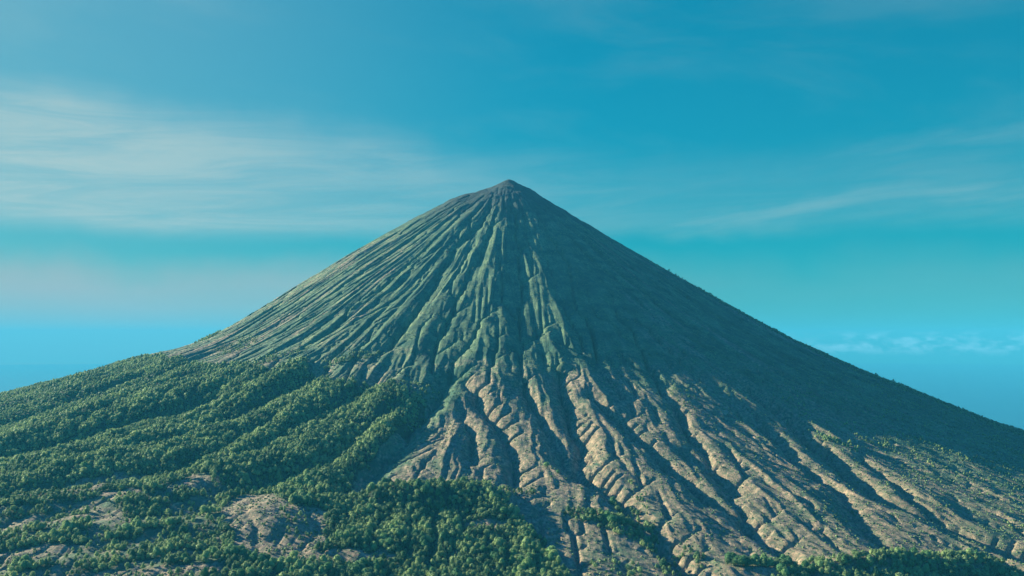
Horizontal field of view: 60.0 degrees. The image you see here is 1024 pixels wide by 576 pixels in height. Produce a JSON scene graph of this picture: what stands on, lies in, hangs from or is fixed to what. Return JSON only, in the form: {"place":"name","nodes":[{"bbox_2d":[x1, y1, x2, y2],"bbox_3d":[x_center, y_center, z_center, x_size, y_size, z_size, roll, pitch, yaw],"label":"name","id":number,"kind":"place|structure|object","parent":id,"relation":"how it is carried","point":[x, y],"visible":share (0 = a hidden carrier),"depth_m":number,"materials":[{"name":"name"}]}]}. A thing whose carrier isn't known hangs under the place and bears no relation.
{"place":"outdoors","nodes":[
{"label":"outdoors","id":0,"kind":"place"},
{"bbox_2d":[0,179,1023,575],"bbox_3d":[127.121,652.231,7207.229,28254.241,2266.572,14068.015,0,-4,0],"label":"terrain","id":1,"kind":"structure","parent":0,"point":[508,207],"depth_m":2828.51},
{"bbox_2d":[19,560,27,568],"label":"tree","id":2,"kind":"object","parent":1,"relation":"on","point":[23,565],"visible":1,"depth_m":1863.04,"materials":[{"name":"green plant"}]},
{"bbox_2d":[62,519,69,529],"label":"tree","id":3,"kind":"object","parent":1,"relation":"on","point":[66,522],"visible":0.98,"depth_m":2025.34,"materials":[{"name":"green plant"}]},
{"bbox_2d":[80,461,87,467],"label":"tree","id":4,"kind":"object","parent":1,"relation":"on","point":[85,463],"visible":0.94,"depth_m":2468.72,"materials":[{"name":"green plant"}]},
{"bbox_2d":[84,515,91,522],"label":"tree","id":5,"kind":"object","parent":1,"relation":"on","point":[88,518],"visible":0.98,"depth_m":2055.26,"materials":[{"name":"green plant"}]},
{"bbox_2d":[97,457,107,463],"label":"tree","id":6,"kind":"object","parent":1,"relation":"on","point":[100,460],"visible":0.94,"depth_m":2486.55,"materials":[{"name":"green plant"}]},
{"bbox_2d":[105,530,110,539],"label":"tree","id":7,"kind":"object","parent":1,"relation":"on","point":[108,535],"visible":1,"depth_m":1985.09,"materials":[{"name":"green plant"}]},
{"bbox_2d":[121,523,131,529],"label":"tree","id":8,"kind":"object","parent":1,"relation":"on","point":[126,526],"visible":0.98,"depth_m":2011.55,"materials":[{"name":"green plant"}]},
{"bbox_2d":[131,515,141,523],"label":"tree","id":9,"kind":"object","parent":1,"relation":"on","point":[136,518],"visible":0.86,"depth_m":2044.74,"materials":[{"name":"green plant"}]},
{"bbox_2d":[134,519,140,527],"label":"tree","id":10,"kind":"object","parent":1,"relation":"on","point":[137,523],"visible":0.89,"depth_m":2026.35,"materials":[{"name":"green plant"}]},
{"bbox_2d":[164,517,174,525],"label":"tree","id":11,"kind":"object","parent":1,"relation":"on","point":[169,521],"visible":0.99,"depth_m":2029.51,"materials":[{"name":"green plant"}]},
{"bbox_2d":[167,542,173,549],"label":"tree","id":12,"kind":"object","parent":1,"relation":"on","point":[170,545],"visible":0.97,"depth_m":1898.67,"materials":[{"name":"green plant"}]},
{"bbox_2d":[171,531,177,537],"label":"tree","id":13,"kind":"object","parent":1,"relation":"on","point":[174,534],"visible":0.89,"depth_m":1975.45,"materials":[{"name":"green plant"}]},
{"bbox_2d":[178,525,185,532],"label":"tree","id":14,"kind":"object","parent":1,"relation":"on","point":[181,528],"visible":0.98,"depth_m":1996.04,"materials":[{"name":"green plant"}]},
{"bbox_2d":[180,553,188,560],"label":"tree","id":15,"kind":"object","parent":1,"relation":"on","point":[183,556],"visible":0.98,"depth_m":1841.37,"materials":[{"name":"green plant"}]},
{"bbox_2d":[199,505,206,514],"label":"tree","id":16,"kind":"object","parent":1,"relation":"on","point":[203,509],"visible":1,"depth_m":2083.57,"materials":[{"name":"green plant"}]},
{"bbox_2d":[201,567,208,575],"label":"tree","id":17,"kind":"object","parent":1,"relation":"on","point":[205,572],"visible":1,"depth_m":1774.22,"materials":[{"name":"green plant"}]},
{"bbox_2d":[202,550,209,559],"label":"tree","id":18,"kind":"object","parent":1,"relation":"on","point":[205,554],"visible":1,"depth_m":1833.93,"materials":[{"name":"green plant"}]},
{"bbox_2d":[210,546,215,555],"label":"tree","id":19,"kind":"object","parent":1,"relation":"on","point":[213,550],"visible":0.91,"depth_m":1858.88,"materials":[{"name":"green plant"}]},
{"bbox_2d":[230,545,239,554],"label":"tree","id":20,"kind":"object","parent":1,"relation":"on","point":[234,549],"visible":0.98,"depth_m":1840.18,"materials":[{"name":"green plant"}]},
{"bbox_2d":[234,487,240,494],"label":"tree","id":21,"kind":"object","parent":1,"relation":"on","point":[237,490],"visible":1,"depth_m":2225.93,"materials":[{"name":"green plant"}]},
{"bbox_2d":[236,568,246,575],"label":"tree","id":22,"kind":"object","parent":1,"relation":"on","point":[240,572],"visible":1,"depth_m":1753.76,"materials":[{"name":"green plant"}]},
{"bbox_2d":[239,548,246,556],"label":"tree","id":23,"kind":"object","parent":1,"relation":"on","point":[243,552],"visible":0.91,"depth_m":1840.51,"materials":[{"name":"green plant"}]},
{"bbox_2d":[246,567,255,572],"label":"tree","id":24,"kind":"object","parent":1,"relation":"on","point":[252,569],"visible":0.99,"depth_m":1766.14,"materials":[{"name":"green plant"}]},
{"bbox_2d":[250,551,257,561],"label":"tree","id":25,"kind":"object","parent":1,"relation":"on","point":[254,556],"visible":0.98,"depth_m":1818.38,"materials":[{"name":"green plant"}]},
{"bbox_2d":[268,557,275,567],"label":"tree","id":26,"kind":"object","parent":1,"relation":"on","point":[271,562],"visible":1,"depth_m":1798.81,"materials":[{"name":"green plant"}]},
{"bbox_2d":[275,562,281,572],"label":"tree","id":27,"kind":"object","parent":1,"relation":"on","point":[278,568],"visible":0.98,"depth_m":1801.16,"materials":[{"name":"green plant"}]},
{"bbox_2d":[277,556,284,562],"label":"tree","id":28,"kind":"object","parent":1,"relation":"on","point":[281,558],"visible":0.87,"depth_m":1820.39,"materials":[{"name":"green plant"}]},
{"bbox_2d":[289,550,298,555],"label":"tree","id":29,"kind":"object","parent":1,"relation":"on","point":[294,553],"visible":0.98,"depth_m":1837.54,"materials":[{"name":"green plant"}]},
{"bbox_2d":[293,559,303,567],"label":"tree","id":30,"kind":"object","parent":1,"relation":"on","point":[298,562],"visible":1,"depth_m":1795.34,"materials":[{"name":"green plant"}]},
{"bbox_2d":[302,495,308,502],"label":"tree","id":31,"kind":"object","parent":1,"relation":"on","point":[305,499],"visible":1,"depth_m":2119.68,"materials":[{"name":"green plant"}]},
{"bbox_2d":[307,562,315,569],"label":"tree","id":32,"kind":"object","parent":1,"relation":"on","point":[311,565],"visible":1,"depth_m":1789.05,"materials":[{"name":"green plant"}]},
{"bbox_2d":[310,469,317,475],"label":"tree","id":33,"kind":"object","parent":1,"relation":"on","point":[313,472],"visible":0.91,"depth_m":2308.79,"materials":[{"name":"green plant"}]},
{"bbox_2d":[317,565,324,573],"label":"tree","id":34,"kind":"object","parent":1,"relation":"on","point":[321,568],"visible":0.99,"depth_m":1776.15,"materials":[{"name":"green plant"}]},
{"bbox_2d":[323,562,332,570],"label":"tree","id":35,"kind":"object","parent":1,"relation":"on","point":[328,566],"visible":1,"depth_m":1787.26,"materials":[{"name":"green plant"}]},
{"bbox_2d":[332,554,341,560],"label":"tree","id":36,"kind":"object","parent":1,"relation":"on","point":[337,557],"visible":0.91,"depth_m":1832.03,"materials":[{"name":"green plant"}]},
{"bbox_2d":[336,564,344,570],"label":"tree","id":37,"kind":"object","parent":1,"relation":"on","point":[339,566],"visible":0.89,"depth_m":1796.60,"materials":[{"name":"green plant"}]},
{"bbox_2d":[337,531,344,538],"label":"tree","id":38,"kind":"object","parent":1,"relation":"on","point":[340,535],"visible":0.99,"depth_m":1934.84,"materials":[{"name":"green plant"}]},
{"bbox_2d":[350,565,361,573],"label":"tree","id":39,"kind":"object","parent":1,"relation":"on","point":[353,568],"visible":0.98,"depth_m":1779.65,"materials":[{"name":"green plant"}]},
{"bbox_2d":[354,533,362,542],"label":"tree","id":40,"kind":"object","parent":1,"relation":"on","point":[357,537],"visible":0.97,"depth_m":1915.77,"materials":[{"name":"green plant"}]},
{"bbox_2d":[358,557,369,566],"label":"tree","id":41,"kind":"object","parent":1,"relation":"on","point":[364,561],"visible":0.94,"depth_m":1810.93,"materials":[{"name":"green plant"}]},
{"bbox_2d":[360,568,368,575],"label":"tree","id":42,"kind":"object","parent":1,"relation":"on","point":[364,571],"visible":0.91,"depth_m":1768.84,"materials":[{"name":"green plant"}]},
{"bbox_2d":[363,534,369,542],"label":"tree","id":43,"kind":"object","parent":1,"relation":"on","point":[367,537],"visible":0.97,"depth_m":1922.66,"materials":[{"name":"green plant"}]},
{"bbox_2d":[364,529,371,536],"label":"tree","id":44,"kind":"object","parent":1,"relation":"on","point":[368,532],"visible":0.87,"depth_m":1946.08,"materials":[{"name":"green plant"}]},
{"bbox_2d":[367,482,375,491],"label":"tree","id":45,"kind":"object","parent":1,"relation":"on","point":[372,484],"visible":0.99,"depth_m":2170.47,"materials":[{"name":"green plant"}]},
{"bbox_2d":[371,541,376,550],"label":"tree","id":46,"kind":"object","parent":1,"relation":"on","point":[374,546],"visible":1,"depth_m":1896.41,"materials":[{"name":"green plant"}]},
{"bbox_2d":[371,558,380,568],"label":"tree","id":47,"kind":"object","parent":1,"relation":"on","point":[376,561],"visible":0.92,"depth_m":1809.01,"materials":[{"name":"green plant"}]},
{"bbox_2d":[374,491,379,499],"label":"tree","id":48,"kind":"object","parent":1,"relation":"on","point":[376,496],"visible":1,"depth_m":2132.81,"materials":[{"name":"green plant"}]},
{"bbox_2d":[379,532,386,538],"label":"tree","id":49,"kind":"object","parent":1,"relation":"on","point":[383,535],"visible":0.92,"depth_m":1938.45,"materials":[{"name":"green plant"}]},
{"bbox_2d":[385,537,393,546],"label":"tree","id":50,"kind":"object","parent":1,"relation":"on","point":[389,541],"visible":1,"depth_m":1905.39,"materials":[{"name":"green plant"}]},
{"bbox_2d":[389,563,394,571],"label":"tree","id":51,"kind":"object","parent":1,"relation":"on","point":[391,566],"visible":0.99,"depth_m":1810.54,"materials":[{"name":"green plant"}]},
{"bbox_2d":[393,528,400,536],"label":"tree","id":52,"kind":"object","parent":1,"relation":"on","point":[397,530],"visible":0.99,"depth_m":1953.63,"materials":[{"name":"green plant"}]},
{"bbox_2d":[401,551,406,558],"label":"tree","id":53,"kind":"object","parent":1,"relation":"on","point":[403,554],"visible":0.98,"depth_m":1859.36,"materials":[{"name":"green plant"}]},
{"bbox_2d":[420,540,427,547],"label":"tree","id":54,"kind":"object","parent":1,"relation":"on","point":[423,543],"visible":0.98,"depth_m":1908.07,"materials":[{"name":"green plant"}]},
{"bbox_2d":[420,485,428,493],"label":"tree","id":55,"kind":"object","parent":1,"relation":"on","point":[423,488],"visible":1,"depth_m":2139.01,"materials":[{"name":"green plant"}]},
{"bbox_2d":[426,498,432,505],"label":"tree","id":56,"kind":"object","parent":1,"relation":"on","point":[429,501],"visible":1,"depth_m":2106.21,"materials":[{"name":"green plant"}]},
{"bbox_2d":[435,501,439,509],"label":"tree","id":57,"kind":"object","parent":1,"relation":"on","point":[437,505],"visible":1,"depth_m":2097.94,"materials":[{"name":"green plant"}]},
{"bbox_2d":[435,487,440,495],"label":"tree","id":58,"kind":"object","parent":1,"relation":"on","point":[438,492],"visible":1,"depth_m":2136.34,"materials":[{"name":"green plant"}]},
{"bbox_2d":[439,532,447,540],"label":"tree","id":59,"kind":"object","parent":1,"relation":"on","point":[443,536],"visible":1,"depth_m":1935.75,"materials":[{"name":"green plant"}]},
{"bbox_2d":[451,567,459,575],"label":"tree","id":60,"kind":"object","parent":1,"relation":"on","point":[455,571],"visible":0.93,"depth_m":1763.64,"materials":[{"name":"green plant"}]},
{"bbox_2d":[465,533,470,541],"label":"tree","id":61,"kind":"object","parent":1,"relation":"on","point":[467,536],"visible":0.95,"depth_m":1933.82,"materials":[{"name":"green plant"}]},
{"bbox_2d":[479,545,486,552],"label":"tree","id":62,"kind":"object","parent":1,"relation":"on","point":[483,547],"visible":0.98,"depth_m":1885.36,"materials":[{"name":"green plant"}]},
{"bbox_2d":[482,561,490,568],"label":"tree","id":63,"kind":"object","parent":1,"relation":"on","point":[485,564],"visible":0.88,"depth_m":1807.34,"materials":[{"name":"green plant"}]},
{"bbox_2d":[486,544,493,551],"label":"tree","id":64,"kind":"object","parent":1,"relation":"on","point":[490,547],"visible":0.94,"depth_m":1885.02,"materials":[{"name":"green plant"}]},
{"bbox_2d":[499,506,507,513],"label":"tree","id":65,"kind":"object","parent":1,"relation":"on","point":[504,510],"visible":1,"depth_m":2050.12,"materials":[{"name":"green plant"}]},
{"bbox_2d":[506,555,513,564],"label":"tree","id":66,"kind":"object","parent":1,"relation":"on","point":[510,559],"visible":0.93,"depth_m":1835.36,"materials":[{"name":"green plant"}]},
{"bbox_2d":[0,252,1023,575],"bbox_3d":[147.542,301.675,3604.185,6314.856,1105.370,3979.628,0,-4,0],"label":"forest","id":67,"kind":"object","parent":1,"relation":"on","point":[134,440],"visible":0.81,"depth_m":2445.04,"materials":[{"name":"green plant"}]},
{"bbox_2d":[0,204,1023,575],"bbox_3d":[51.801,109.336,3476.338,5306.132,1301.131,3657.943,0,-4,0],"label":"scrub","id":68,"kind":"object","parent":1,"relation":"on","point":[686,442],"visible":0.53,"depth_m":2653.36,"materials":[{"name":"green plant"}]},
{"bbox_2d":[509,548,516,556],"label":"tree","id":69,"kind":"object","parent":1,"relation":"on","point":[513,552],"visible":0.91,"depth_m":1864.14,"materials":[{"name":"green plant"}]},
{"bbox_2d":[512,505,519,512],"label":"tree","id":70,"kind":"object","parent":1,"relation":"on","point":[517,508],"visible":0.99,"depth_m":2060.28,"materials":[{"name":"green plant"}]},
{"bbox_2d":[520,541,528,549],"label":"tree","id":71,"kind":"object","parent":1,"relation":"on","point":[524,545],"visible":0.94,"depth_m":1895.76,"materials":[{"name":"green plant"}]},
{"bbox_2d":[522,530,529,536],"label":"tree","id":72,"kind":"object","parent":1,"relation":"on","point":[527,533],"visible":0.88,"depth_m":1954.81,"materials":[{"name":"green plant"}]},
{"bbox_2d":[523,536,530,543],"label":"tree","id":73,"kind":"object","parent":1,"relation":"on","point":[527,539],"visible":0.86,"depth_m":1917.82,"materials":[{"name":"green plant"}]},
{"bbox_2d":[524,556,531,567],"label":"tree","id":74,"kind":"object","parent":1,"relation":"on","point":[527,561],"visible":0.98,"depth_m":1815.87,"materials":[{"name":"green plant"}]},
{"bbox_2d":[532,553,537,561],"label":"tree","id":75,"kind":"object","parent":1,"relation":"on","point":[535,555],"visible":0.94,"depth_m":1851.77,"materials":[{"name":"green plant"}]},
{"bbox_2d":[535,543,541,551],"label":"tree","id":76,"kind":"object","parent":1,"relation":"on","point":[538,546],"visible":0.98,"depth_m":1898.43,"materials":[{"name":"green plant"}]},
{"bbox_2d":[546,551,553,561],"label":"tree","id":77,"kind":"object","parent":1,"relation":"on","point":[550,556],"visible":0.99,"depth_m":1848.53,"materials":[{"name":"green plant"}]},
{"bbox_2d":[545,545,558,552],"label":"tree","id":78,"kind":"object","parent":1,"relation":"on","point":[549,548],"visible":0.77,"depth_m":1874.32,"materials":[{"name":"green plant"}]},
{"bbox_2d":[556,555,561,564],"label":"tree","id":79,"kind":"object","parent":1,"relation":"on","point":[558,559],"visible":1,"depth_m":1836.58,"materials":[{"name":"green plant"}]},
{"bbox_2d":[589,507,595,516],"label":"tree","id":80,"kind":"object","parent":1,"relation":"on","point":[592,511],"visible":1,"depth_m":2064.97,"materials":[{"name":"green plant"}]},
{"bbox_2d":[603,510,610,518],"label":"tree","id":81,"kind":"object","parent":1,"relation":"on","point":[606,513],"visible":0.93,"depth_m":2053.97,"materials":[{"name":"green plant"}]},
{"bbox_2d":[606,514,617,521],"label":"tree","id":82,"kind":"object","parent":1,"relation":"on","point":[612,517],"visible":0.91,"depth_m":2030.71,"materials":[{"name":"green plant"}]},
{"bbox_2d":[609,496,616,504],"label":"tree","id":83,"kind":"object","parent":1,"relation":"on","point":[612,500],"visible":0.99,"depth_m":2167.94,"materials":[{"name":"green plant"}]},
{"bbox_2d":[659,560,666,565],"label":"tree","id":84,"kind":"object","parent":1,"relation":"on","point":[663,562],"visible":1,"depth_m":1843.68,"materials":[{"name":"green plant"}]},
{"bbox_2d":[730,552,737,561],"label":"tree","id":85,"kind":"object","parent":1,"relation":"on","point":[733,555],"visible":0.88,"depth_m":1828.98,"materials":[{"name":"green plant"}]},
{"bbox_2d":[731,556,738,565],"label":"tree","id":86,"kind":"object","parent":1,"relation":"on","point":[735,558],"visible":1,"depth_m":1813.77,"materials":[{"name":"green plant"}]},
{"bbox_2d":[738,556,746,566],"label":"tree","id":87,"kind":"object","parent":1,"relation":"on","point":[742,561],"visible":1,"depth_m":1807.99,"materials":[{"name":"green plant"}]},
{"bbox_2d":[744,556,750,566],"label":"tree","id":88,"kind":"object","parent":1,"relation":"on","point":[747,563],"visible":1,"depth_m":1810.08,"materials":[{"name":"green plant"}]},
{"bbox_2d":[751,554,760,565],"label":"tree","id":89,"kind":"object","parent":1,"relation":"on","point":[754,557],"visible":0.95,"depth_m":1824.70,"materials":[{"name":"green plant"}]},
{"bbox_2d":[769,557,774,566],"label":"tree","id":90,"kind":"object","parent":1,"relation":"on","point":[771,561],"visible":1,"depth_m":1812.75,"materials":[{"name":"green plant"}]},
{"bbox_2d":[776,563,785,571],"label":"tree","id":91,"kind":"object","parent":1,"relation":"on","point":[779,566],"visible":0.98,"depth_m":1785.90,"materials":[{"name":"green plant"}]},
{"bbox_2d":[781,566,789,575],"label":"tree","id":92,"kind":"object","parent":1,"relation":"on","point":[784,571],"visible":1,"depth_m":1774.34,"materials":[{"name":"green plant"}]},
{"bbox_2d":[785,556,793,563],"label":"tree","id":93,"kind":"object","parent":1,"relation":"on","point":[789,560],"visible":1,"depth_m":1812.06,"materials":[{"name":"green plant"}]},
{"bbox_2d":[788,565,796,573],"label":"tree","id":94,"kind":"object","parent":1,"relation":"on","point":[792,569],"visible":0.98,"depth_m":1777.93,"materials":[{"name":"green plant"}]},
{"bbox_2d":[801,560,808,567],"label":"tree","id":95,"kind":"object","parent":1,"relation":"on","point":[804,563],"visible":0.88,"depth_m":1837.63,"materials":[{"name":"green plant"}]},
{"bbox_2d":[809,563,816,572],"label":"tree","id":96,"kind":"object","parent":1,"relation":"on","point":[812,568],"visible":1,"depth_m":1818.46,"materials":[{"name":"green plant"}]},
{"bbox_2d":[817,560,823,566],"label":"tree","id":97,"kind":"object","parent":1,"relation":"on","point":[820,563],"visible":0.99,"depth_m":1816.95,"materials":[{"name":"green plant"}]},
{"bbox_2d":[841,555,847,564],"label":"tree","id":98,"kind":"object","parent":1,"relation":"on","point":[844,559],"visible":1,"depth_m":1830.00,"materials":[{"name":"green plant"}]},
{"bbox_2d":[863,554,874,562],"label":"tree","id":99,"kind":"object","parent":1,"relation":"on","point":[869,558],"visible":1,"depth_m":1832.51,"materials":[{"name":"green plant"}]},
{"bbox_2d":[869,566,881,575],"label":"tree","id":100,"kind":"object","parent":1,"relation":"on","point":[876,570],"visible":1,"depth_m":1800.40,"materials":[{"name":"green plant"}]},
{"bbox_2d":[910,547,917,553],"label":"tree","id":101,"kind":"object","parent":1,"relation":"on","point":[913,549],"visible":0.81,"depth_m":1884.72,"materials":[{"name":"green plant"}]},
{"bbox_2d":[921,565,931,573],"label":"tree","id":102,"kind":"object","parent":1,"relation":"on","point":[926,568],"visible":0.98,"depth_m":1823.15,"materials":[{"name":"green plant"}]},
{"bbox_2d":[922,550,932,558],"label":"tree","id":103,"kind":"object","parent":1,"relation":"on","point":[928,554],"visible":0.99,"depth_m":1865.52,"materials":[{"name":"green plant"}]},
{"bbox_2d":[942,563,950,569],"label":"tree","id":104,"kind":"object","parent":1,"relation":"on","point":[947,566],"visible":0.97,"depth_m":1829.49,"materials":[{"name":"green plant"}]},
{"bbox_2d":[965,548,974,555],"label":"tree","id":105,"kind":"object","parent":1,"relation":"on","point":[969,551],"visible":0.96,"depth_m":1902.23,"materials":[{"name":"green plant"}]},
{"bbox_2d":[0,363,1023,429],"bbox_3d":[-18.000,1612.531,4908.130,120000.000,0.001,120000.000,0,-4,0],"label":"sea","id":106,"kind":"structure","parent":0,"point":[992,392],"depth_m":31647.97,"materials":[{"name":"liquid"}]},
{"bbox_2d":[0,0,1023,364],"label":"sky","id":107,"kind":"structure","parent":0,"point":[846,177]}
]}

